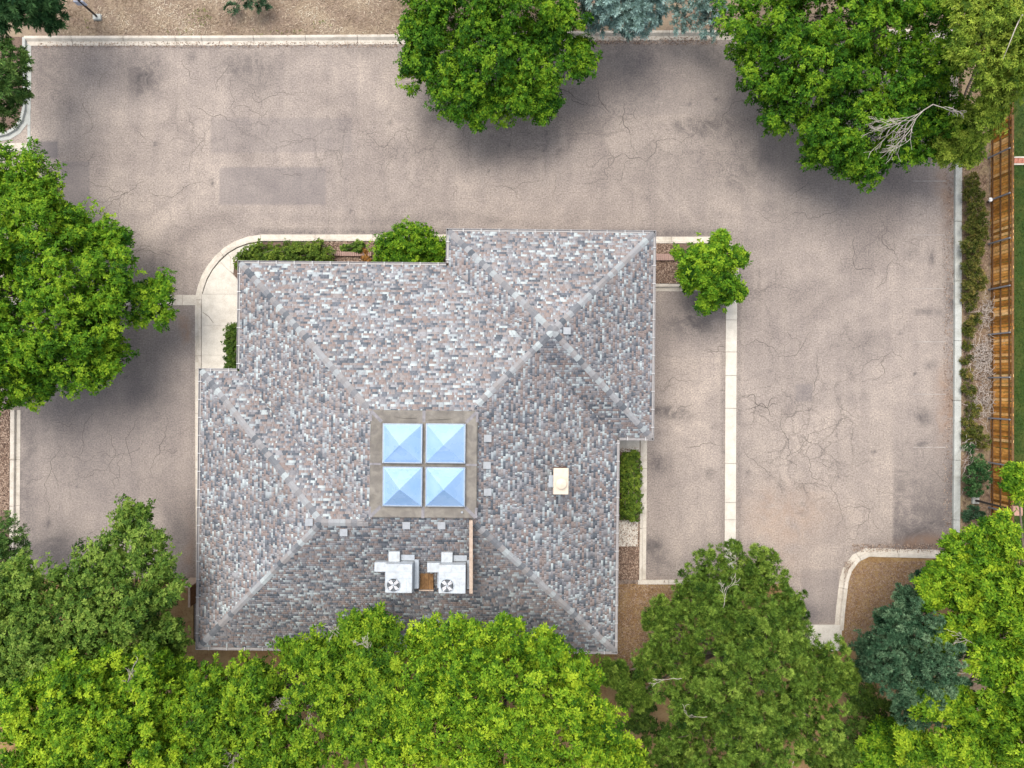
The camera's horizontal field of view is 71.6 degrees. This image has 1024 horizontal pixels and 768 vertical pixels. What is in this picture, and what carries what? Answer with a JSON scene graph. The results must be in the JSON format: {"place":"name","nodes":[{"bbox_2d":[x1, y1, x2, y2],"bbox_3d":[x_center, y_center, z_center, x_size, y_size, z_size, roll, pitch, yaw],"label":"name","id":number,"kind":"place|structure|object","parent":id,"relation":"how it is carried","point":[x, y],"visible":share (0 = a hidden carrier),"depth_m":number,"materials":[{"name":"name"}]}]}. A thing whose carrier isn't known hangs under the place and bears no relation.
{"place":"outdoors","nodes":[
{"label":"outdoors","id":0,"kind":"place"},
{"bbox_2d":[0,409,9,560],"bbox_3d":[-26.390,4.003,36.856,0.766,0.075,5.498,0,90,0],"label":"bark chips","id":1,"kind":"object","parent":0,"point":[5,497],"visible":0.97,"depth_m":36.87,"materials":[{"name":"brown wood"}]},
{"bbox_2d":[0,37,21,132],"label":"bed soil","id":2,"kind":"structure","parent":0,"point":[17,41],"depth_m":36.90,"materials":[{"name":"brown soil"}]},
{"bbox_2d":[0,37,34,134],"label":"spruce tree","id":3,"kind":"object","parent":2,"relation":"on","point":[9,73],"visible":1,"depth_m":33.28,"materials":[{"name":"green plant"}]},
{"bbox_2d":[202,243,256,367],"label":"walkway","id":4,"kind":"structure","parent":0,"point":[219,301],"depth_m":36.87,"materials":[{"name":"concrete"}]},
{"bbox_2d":[220,322,238,370],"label":"square hedge","id":5,"kind":"object","parent":4,"relation":"on","point":[230,343],"visible":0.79,"depth_m":36.06,"materials":[{"name":"green plant"}]},
{"bbox_2d":[233,242,448,277],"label":"bed soil","id":6,"kind":"structure","parent":0,"point":[266,243],"depth_m":36.90,"materials":[{"name":"brown soil"}]},
{"bbox_2d":[232,237,336,269],"bbox_3d":[-11.652,-6.597,36.416,5.352,1.187,1.938,0,90,0],"label":"clipped hedge","id":7,"kind":"object","parent":6,"relation":"on","point":[308,251],"visible":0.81,"depth_m":36.17,"materials":[{"name":"green plant"}]},
{"bbox_2d":[327,251,371,256],"bbox_3d":[-8.433,-6.732,36.842,2.322,0.235,0.232,1,90,0],"label":"brick edging","id":8,"kind":"object","parent":6,"relation":"on","point":[354,254],"visible":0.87,"depth_m":36.73,"materials":[{"name":"brick"}]},
{"bbox_2d":[322,241,382,261],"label":"bark chips","id":9,"kind":"object","parent":6,"relation":"on","point":[338,249],"visible":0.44,"depth_m":36.88,"materials":[{"name":"brown wood"}]},
{"bbox_2d":[339,239,365,253],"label":"shrub","id":10,"kind":"object","parent":6,"relation":"on","point":[357,245],"visible":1,"depth_m":36.65,"materials":[{"name":"green plant"}]},
{"bbox_2d":[360,248,371,261],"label":"rusty plant","id":11,"kind":"object","parent":6,"relation":"on","point":[365,258],"visible":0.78,"depth_m":36.62,"materials":[{"name":"orange plant"}]},
{"bbox_2d":[366,215,445,262],"bbox_3d":[-5.296,-6.869,35.941,4.005,2.169,3.248,28,90,0],"label":"round shrub","id":12,"kind":"object","parent":6,"relation":"on","point":[396,245],"visible":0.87,"depth_m":35.70,"materials":[{"name":"green plant"}]},
{"bbox_2d":[0,39,957,639],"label":"parking lot","id":13,"kind":"structure","parent":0,"point":[738,175],"depth_m":37.00,"materials":[{"name":"grey asphalt"}]},
{"bbox_2d":[0,509,32,572],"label":"tree","id":14,"kind":"object","parent":13,"relation":"on","point":[7,552],"visible":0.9,"depth_m":33.70,"materials":[{"name":"green plant"}]},
{"bbox_2d":[27,112,30,149],"bbox_3d":[-25.150,-14.800,37.046,0.150,0.116,5.578,0,90,0],"label":"gutter strip","id":15,"kind":"object","parent":13,"relation":"on","point":[28,128],"visible":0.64,"depth_m":36.99,"materials":[{"name":"grey concrete"}]},
{"bbox_2d":[0,136,179,415],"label":"broadleaf tree","id":16,"kind":"object","parent":13,"relation":"on","point":[35,368],"visible":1,"depth_m":32.25,"materials":[{"name":"green plant"}]},
{"bbox_2d":[5,295,195,304],"bbox_3d":[-22.567,-4.365,37.040,12.178,0.116,0.530,0,90,0],"label":"gutter pan","id":17,"kind":"object","parent":13,"relation":"on","point":[188,299],"visible":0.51,"depth_m":36.99,"materials":[{"name":"concrete"}]},
{"bbox_2d":[36,493,195,676],"bbox_3d":[-17.525,9.259,33.356,6.318,7.364,8.378,0,90,0],"label":"broadleaf tree","id":18,"kind":"object","parent":13,"relation":"on","point":[84,612],"visible":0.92,"depth_m":31.22,"materials":[{"name":"green plant"}]},
{"bbox_2d":[195,234,445,556],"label":"kerb","id":19,"kind":"structure","parent":13,"relation":"on","point":[219,257],"depth_m":36.98,"materials":[{"name":"concrete"}]},
{"bbox_2d":[195,228,655,653],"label":"office building","id":20,"kind":"structure","parent":13,"relation":"on","point":[356,420],"depth_m":32.67,"materials":[{"name":"grey stone"}]},
{"bbox_2d":[374,551,419,592],"bbox_3d":[-5.126,8.474,31.926,1.951,1.748,2.425,1,90,0],"label":"rooftop unit","id":21,"kind":"object","parent":20,"relation":"on","point":[402,573],"visible":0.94,"depth_m":31.10,"materials":[{"name":"white metal"}]},
{"bbox_2d":[419,573,433,590],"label":"plywood platform","id":22,"kind":"structure","parent":20,"relation":"on","point":[426,582],"depth_m":32.13,"materials":[{"name":"brown wood"}]},
{"bbox_2d":[427,551,468,593],"bbox_3d":[-2.785,8.502,31.926,1.951,1.748,2.425,1,90,0],"label":"rooftop unit","id":23,"kind":"object","parent":20,"relation":"on","point":[451,569],"visible":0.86,"depth_m":31.10,"materials":[{"name":"white metal"}]},
{"bbox_2d":[469,519,472,593],"bbox_3d":[-1.784,7.544,31.539,0.150,1.858,3.326,1,90,0],"label":"equipment screen","id":24,"kind":"object","parent":20,"relation":"on","point":[470,556],"visible":1,"depth_m":30.90,"materials":[{"name":"white metal"}]},
{"bbox_2d":[25,45,948,548],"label":"pavement cracks","id":25,"kind":"object","parent":13,"relation":"on","point":[515,191],"visible":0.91,"depth_m":37.00,"materials":[{"name":"grey asphalt"}]},
{"bbox_2d":[656,243,727,283],"bbox_3d":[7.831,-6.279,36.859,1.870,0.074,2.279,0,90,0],"label":"bark chips","id":26,"kind":"object","parent":13,"relation":"on","point":[667,268],"visible":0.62,"depth_m":36.88,"materials":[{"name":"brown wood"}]},
{"bbox_2d":[656,254,677,260],"bbox_3d":[7.900,-6.567,36.842,1.655,0.235,0.347,0,90,0],"label":"brick edging","id":27,"kind":"object","parent":26,"relation":"on","point":[663,257],"visible":0.56,"depth_m":36.73,"materials":[{"name":"brick"}]},
{"bbox_2d":[669,228,753,316],"bbox_3d":[9.966,-5.440,34.923,4.005,4.070,4.190,-14,90,0],"label":"tree","id":28,"kind":"object","parent":26,"relation":"on","point":[707,270],"visible":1,"depth_m":34.08,"materials":[{"name":"green plant"}]},
{"bbox_2d":[656,237,738,274],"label":"kerb","id":29,"kind":"structure","parent":13,"relation":"on","point":[677,239],"depth_m":36.98,"materials":[{"name":"concrete"}]},
{"bbox_2d":[724,300,736,576],"bbox_3d":[11.382,2.248,37.023,0.586,0.161,15.813,0,90,0],"label":"concrete strip","id":30,"kind":"object","parent":13,"relation":"on","point":[730,413],"visible":0.79,"depth_m":36.95,"materials":[{"name":"beige concrete"}]},
{"bbox_2d":[835,548,941,629],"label":"kerb","id":31,"kind":"structure","parent":13,"relation":"on","point":[842,598],"depth_m":36.93,"materials":[{"name":"concrete"}]},
{"bbox_2d":[852,543,944,552],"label":"gutter litter","id":32,"kind":"object","parent":13,"relation":"on","point":[921,546],"visible":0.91,"depth_m":36.97,"materials":[{"name":"brown plant"}]},
{"bbox_2d":[913,234,944,234],"bbox_3d":[21.733,-7.767,36.994,1.700,0.004,0.050,0,90,0],"label":"stall line","id":33,"kind":"object","parent":13,"relation":"on","point":[928,234],"visible":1,"depth_m":36.99,"materials":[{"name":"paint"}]},
{"bbox_2d":[913,181,945,181],"bbox_3d":[21.733,-10.567,36.994,1.700,0.004,0.050,0,90,0],"label":"stall line","id":34,"kind":"object","parent":13,"relation":"on","point":[929,181],"visible":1,"depth_m":36.99,"materials":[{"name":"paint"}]},
{"bbox_2d":[913,288,945,288],"bbox_3d":[21.733,-4.967,36.994,1.700,0.004,0.050,0,90,0],"label":"stall line","id":35,"kind":"object","parent":13,"relation":"on","point":[929,288],"visible":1,"depth_m":36.99,"materials":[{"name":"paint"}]},
{"bbox_2d":[913,341,945,341],"bbox_3d":[21.733,-2.200,36.994,1.700,0.004,0.050,0,90,0],"label":"stall line","id":36,"kind":"object","parent":13,"relation":"on","point":[929,341],"visible":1,"depth_m":36.99,"materials":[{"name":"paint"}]},
{"bbox_2d":[913,394,945,394],"bbox_3d":[21.733,0.533,36.994,1.700,0.004,0.050,0,90,0],"label":"stall line","id":37,"kind":"object","parent":13,"relation":"on","point":[929,394],"visible":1,"depth_m":36.99,"materials":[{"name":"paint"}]},
{"bbox_2d":[913,447,945,447],"bbox_3d":[21.733,3.300,36.994,1.700,0.004,0.050,0,90,0],"label":"stall line","id":38,"kind":"object","parent":13,"relation":"on","point":[929,447],"visible":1,"depth_m":36.99,"materials":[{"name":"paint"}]},
{"bbox_2d":[942,173,953,532],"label":"gutter litter","id":39,"kind":"object","parent":13,"relation":"on","point":[947,342],"visible":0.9,"depth_m":36.98,"materials":[{"name":"brown plant"}]},
{"bbox_2d":[0,579,960,767],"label":"bed soil","id":40,"kind":"structure","parent":0,"point":[181,609],"depth_m":36.91,"materials":[{"name":"brown soil"}]},
{"bbox_2d":[0,549,89,721],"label":"broadleaf tree","id":41,"kind":"object","parent":40,"relation":"on","point":[25,614],"visible":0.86,"depth_m":30.15,"materials":[{"name":"green plant"}]},
{"bbox_2d":[0,636,202,767],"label":"broadleaf tree","id":42,"kind":"object","parent":40,"relation":"on","point":[110,724],"visible":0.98,"depth_m":29.16,"materials":[{"name":"green plant"}]},
{"bbox_2d":[167,600,415,767],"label":"broadleaf tree","id":43,"kind":"object","parent":40,"relation":"on","point":[358,641],"visible":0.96,"depth_m":29.48,"materials":[{"name":"green plant"}]},
{"bbox_2d":[358,609,650,767],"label":"broadleaf tree","id":44,"kind":"object","parent":40,"relation":"on","point":[472,670],"visible":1,"depth_m":28.80,"materials":[{"name":"green plant"}]},
{"bbox_2d":[615,665,668,744],"bbox_3d":[6.306,16.225,35.829,2.236,2.262,4.086,-24,90,0],"label":"understorey bush","id":45,"kind":"object","parent":40,"relation":"on","point":[637,723],"visible":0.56,"depth_m":35.06,"materials":[{"name":"green plant"}]},
{"bbox_2d":[614,579,679,665],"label":"fallen needles","id":46,"kind":"object","parent":40,"relation":"on","point":[636,624],"visible":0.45,"depth_m":36.88,"materials":[{"name":"brown plant"}]},
{"bbox_2d":[598,538,861,767],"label":"broadleaf tree","id":47,"kind":"object","parent":40,"relation":"on","point":[743,646],"visible":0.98,"depth_m":29.80,"materials":[{"name":"green plant"}]},
{"bbox_2d":[838,680,901,767],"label":"understorey bush","id":48,"kind":"object","parent":40,"relation":"on","point":[865,703],"visible":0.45,"depth_m":35.02,"materials":[{"name":"green plant"}]},
{"bbox_2d":[854,714,935,767],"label":"understorey bush","id":49,"kind":"object","parent":40,"relation":"on","point":[879,751],"visible":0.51,"depth_m":33.50,"materials":[{"name":"green plant"}]},
{"bbox_2d":[3,0,958,36],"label":"verge","id":50,"kind":"structure","parent":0,"point":[666,25],"depth_m":36.90,"materials":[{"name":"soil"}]},
{"bbox_2d":[0,0,70,43],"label":"spruce tree","id":51,"kind":"object","parent":50,"relation":"on","point":[41,13],"visible":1,"depth_m":33.01,"materials":[{"name":"green plant"}]},
{"bbox_2d":[73,0,101,20],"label":"sign post","id":52,"kind":"object","parent":50,"relation":"on","point":[97,17],"visible":1,"depth_m":36.16,"materials":[{"name":"grey metal"}]},
{"bbox_2d":[85,8,331,35],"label":"weeds","id":53,"kind":"object","parent":50,"relation":"on","point":[211,17],"visible":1,"depth_m":36.85,"materials":[{"name":"plant"}]},
{"bbox_2d":[223,0,272,15],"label":"spruce tree","id":54,"kind":"object","parent":50,"relation":"on","point":[248,4],"visible":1,"depth_m":36.14,"materials":[{"name":"green plant"}]},
{"bbox_2d":[392,0,602,133],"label":"broadleaf tree","id":55,"kind":"object","parent":50,"relation":"on","point":[518,90],"visible":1,"depth_m":33.00,"materials":[{"name":"green plant"}]},
{"bbox_2d":[577,0,669,42],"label":"spruce tree","id":56,"kind":"object","parent":50,"relation":"on","point":[634,18],"visible":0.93,"depth_m":33.11,"materials":[{"name":"teal plant"}]},
{"bbox_2d":[666,0,728,42],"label":"spruce tree","id":57,"kind":"object","parent":50,"relation":"on","point":[703,7],"visible":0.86,"depth_m":34.73,"materials":[{"name":"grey plant"}]},
{"bbox_2d":[710,0,995,193],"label":"broadleaf tree","id":58,"kind":"object","parent":50,"relation":"on","point":[926,87],"visible":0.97,"depth_m":32.03,"materials":[{"name":"green plant"}]},
{"bbox_2d":[194,75,1021,767],"bbox_3d":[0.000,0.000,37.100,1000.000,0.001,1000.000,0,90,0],"label":"ground","id":59,"kind":"structure","parent":0,"point":[976,687],"depth_m":37.10,"materials":[{"name":"soil"}]},
{"bbox_2d":[2,143,26,150],"bbox_3d":[-26.950,-12.343,37.044,3.411,0.117,0.420,0,90,0],"label":"gutter pan","id":60,"kind":"object","parent":59,"relation":"on","point":[18,145],"visible":0.33,"depth_m":36.99,"materials":[{"name":"concrete"}]},
{"bbox_2d":[9,410,20,558],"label":"kerb","id":61,"kind":"structure","parent":59,"relation":"on","point":[15,423],"depth_m":36.92,"materials":[{"name":"concrete"}]},
{"bbox_2d":[0,37,30,140],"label":"kerb","id":62,"kind":"structure","parent":59,"relation":"on","point":[24,116],"depth_m":36.98,"materials":[{"name":"grey concrete"}]},
{"bbox_2d":[184,577,195,606],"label":"timber gate","id":63,"kind":"structure","parent":59,"relation":"on","point":[191,593],"depth_m":35.58,"materials":[{"name":"brown wood"}]},
{"bbox_2d":[24,29,952,45],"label":"kerb","id":64,"kind":"structure","parent":59,"relation":"on","point":[368,39],"depth_m":36.94,"materials":[{"name":"concrete"}]},
{"bbox_2d":[38,41,402,47],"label":"gutter litter","id":65,"kind":"object","parent":64,"relation":"on","point":[223,44],"visible":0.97,"depth_m":36.97,"materials":[{"name":"brown plant"}]},
{"bbox_2d":[595,36,716,45],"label":"gutter litter","id":66,"kind":"object","parent":64,"relation":"on","point":[646,42],"visible":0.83,"depth_m":36.97,"materials":[{"name":"brown plant"}]},
{"bbox_2d":[639,440,646,579],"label":"kerb","id":67,"kind":"structure","parent":59,"relation":"on","point":[643,517],"depth_m":36.97,"materials":[{"name":"concrete"}]},
{"bbox_2d":[638,579,689,583],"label":"kerb","id":68,"kind":"structure","parent":59,"relation":"on","point":[658,581],"depth_m":36.87,"materials":[{"name":"concrete"}]},
{"bbox_2d":[656,284,696,290],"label":"kerb","id":69,"kind":"structure","parent":59,"relation":"on","point":[667,287],"depth_m":36.97,"materials":[{"name":"concrete"}]},
{"bbox_2d":[808,624,841,650],"bbox_3d":[16.267,13.192,36.991,1.718,0.218,1.338,0,90,0],"label":"crossing pad","id":70,"kind":"object","parent":59,"relation":"on","point":[827,631],"visible":0.36,"depth_m":36.88,"materials":[{"name":"concrete"}]},
{"bbox_2d":[952,163,961,534],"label":"kerb","id":71,"kind":"structure","parent":59,"relation":"on","point":[957,353],"depth_m":36.85,"materials":[{"name":"grey concrete"}]},
{"bbox_2d":[617,437,639,545],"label":"walkway","id":72,"kind":"structure","parent":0,"point":[630,444],"depth_m":36.88,"materials":[{"name":"concrete"}]},
{"bbox_2d":[618,447,639,580],"bbox_3d":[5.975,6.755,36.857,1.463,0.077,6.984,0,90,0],"label":"bark chips","id":73,"kind":"object","parent":0,"point":[635,564],"visible":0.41,"depth_m":36.88,"materials":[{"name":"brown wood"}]},
{"bbox_2d":[619,449,643,521],"bbox_3d":[6.033,5.186,36.414,1.468,1.101,3.750,0,90,0],"label":"oblong hedge","id":74,"kind":"object","parent":73,"relation":"on","point":[630,485],"visible":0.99,"depth_m":36.12,"materials":[{"name":"green plant"}]},
{"bbox_2d":[842,557,1019,646],"bbox_3d":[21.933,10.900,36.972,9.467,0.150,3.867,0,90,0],"label":"bed soil","id":75,"kind":"structure","parent":0,"point":[882,560],"depth_m":36.90,"materials":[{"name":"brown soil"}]},
{"bbox_2d":[848,567,993,754],"bbox_3d":[19.245,13.158,32.870,5.933,8.280,8.425,-37,90,0],"label":"spruce tree","id":76,"kind":"object","parent":75,"relation":"on","point":[891,655],"visible":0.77,"depth_m":30.43,"materials":[{"name":"teal plant"}]},
{"bbox_2d":[889,461,1023,767],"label":"broadleaf tree","id":77,"kind":"object","parent":75,"relation":"on","point":[977,582],"visible":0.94,"depth_m":30.16,"materials":[{"name":"green plant"}]},
{"bbox_2d":[958,41,994,545],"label":"bed soil","id":78,"kind":"structure","parent":0,"point":[988,178],"depth_m":36.90,"materials":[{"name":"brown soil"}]},
{"bbox_2d":[959,325,976,364],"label":"juniper shrub","id":79,"kind":"object","parent":78,"relation":"on","point":[966,346],"visible":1,"depth_m":36.68,"materials":[{"name":"green plant"}]},
{"bbox_2d":[958,402,978,494],"bbox_3d":[23.576,3.407,36.612,1.370,0.558,4.997,0,90,0],"label":"brushwood","id":80,"kind":"object","parent":78,"relation":"on","point":[967,451],"visible":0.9,"depth_m":36.56,"materials":[{"name":"green plant"}]},
{"bbox_2d":[959,368,982,427],"bbox_3d":[23.648,0.710,36.630,1.209,0.856,3.285,0,90,0],"label":"juniper shrub","id":81,"kind":"object","parent":78,"relation":"on","point":[969,375],"visible":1,"depth_m":36.57,"materials":[{"name":"green plant"}]},
{"bbox_2d":[960,293,982,334],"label":"juniper shrub","id":82,"kind":"object","parent":78,"relation":"on","point":[973,318],"visible":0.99,"depth_m":36.53,"materials":[{"name":"green plant"}]},
{"bbox_2d":[923,0,1023,171],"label":"broadleaf tree","id":83,"kind":"object","parent":78,"relation":"on","point":[1000,55],"visible":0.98,"depth_m":28.70,"materials":[{"name":"green plant"}]},
{"bbox_2d":[960,504,986,523],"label":"juniper shrub","id":84,"kind":"object","parent":78,"relation":"on","point":[975,513],"visible":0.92,"depth_m":36.62,"materials":[{"name":"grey plant"}]},
{"bbox_2d":[959,253,988,298],"bbox_3d":[23.644,-5.480,36.362,1.471,1.240,2.400,0,90,0],"label":"juniper shrub","id":85,"kind":"object","parent":78,"relation":"on","point":[971,283],"visible":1,"depth_m":36.22,"materials":[{"name":"green plant"}]},
{"bbox_2d":[959,216,990,256],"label":"juniper shrub","id":86,"kind":"object","parent":78,"relation":"on","point":[975,236],"visible":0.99,"depth_m":36.16,"materials":[{"name":"green plant"}]},
{"bbox_2d":[961,171,989,221],"bbox_3d":[23.639,-9.505,36.346,1.325,1.217,2.895,0,90,0],"label":"juniper shrub","id":87,"kind":"object","parent":78,"relation":"on","point":[976,191],"visible":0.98,"depth_m":36.27,"materials":[{"name":"green plant"}]},
{"bbox_2d":[960,422,992,451],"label":"juniper shrub","id":88,"kind":"object","parent":78,"relation":"on","point":[973,433],"visible":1,"depth_m":36.45,"materials":[{"name":"green plant"}]},
{"bbox_2d":[961,442,992,497],"bbox_3d":[23.817,4.418,36.294,1.508,1.350,2.929,0,90,0],"label":"juniper shrub","id":89,"kind":"object","parent":78,"relation":"on","point":[977,464],"visible":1,"depth_m":36.19,"materials":[{"name":"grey plant"}]},
{"bbox_2d":[964,332,998,388],"bbox_3d":[24.428,-1.181,36.582,1.972,0.617,3.230,13,90,0],"label":"brushwood","id":90,"kind":"object","parent":78,"relation":"on","point":[984,359],"visible":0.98,"depth_m":36.61,"materials":[{"name":"beige plant"}]},
{"bbox_2d":[967,373,998,439],"bbox_3d":[24.350,1.131,36.573,1.851,0.636,3.544,-6,90,0],"label":"brushwood","id":91,"kind":"object","parent":78,"relation":"on","point":[988,397],"visible":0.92,"depth_m":36.60,"materials":[{"name":"brown plant"}]},
{"bbox_2d":[975,290,995,338],"bbox_3d":[24.408,-3.764,36.571,1.720,0.640,2.344,-31,90,0],"label":"brushwood","id":92,"kind":"object","parent":78,"relation":"on","point":[985,312],"visible":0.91,"depth_m":36.60,"materials":[{"name":"grey plant"}]},
{"bbox_2d":[971,497,1022,515],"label":"lamp post","id":93,"kind":"object","parent":78,"relation":"on","point":[974,500],"visible":0.69,"depth_m":35.09,"materials":[{"name":"grey metal"}]},
{"bbox_2d":[988,103,1013,562],"bbox_3d":[24.793,-2.715,36.092,0.175,1.816,25.924,0,90,0],"label":"timber fence","id":94,"kind":"object","parent":78,"relation":"on","point":[999,150],"visible":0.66,"depth_m":35.95,"materials":[{"name":"brown wood"}]},
{"bbox_2d":[995,31,1023,547],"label":"lawn","id":95,"kind":"structure","parent":0,"point":[1020,259],"depth_m":36.89,"materials":[{"name":"green plant"}]},
{"bbox_2d":[1014,156,1023,164],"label":"paver step","id":96,"kind":"object","parent":95,"relation":"on","point":[1018,160],"visible":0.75,"depth_m":36.84,"materials":[{"name":"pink brick"}]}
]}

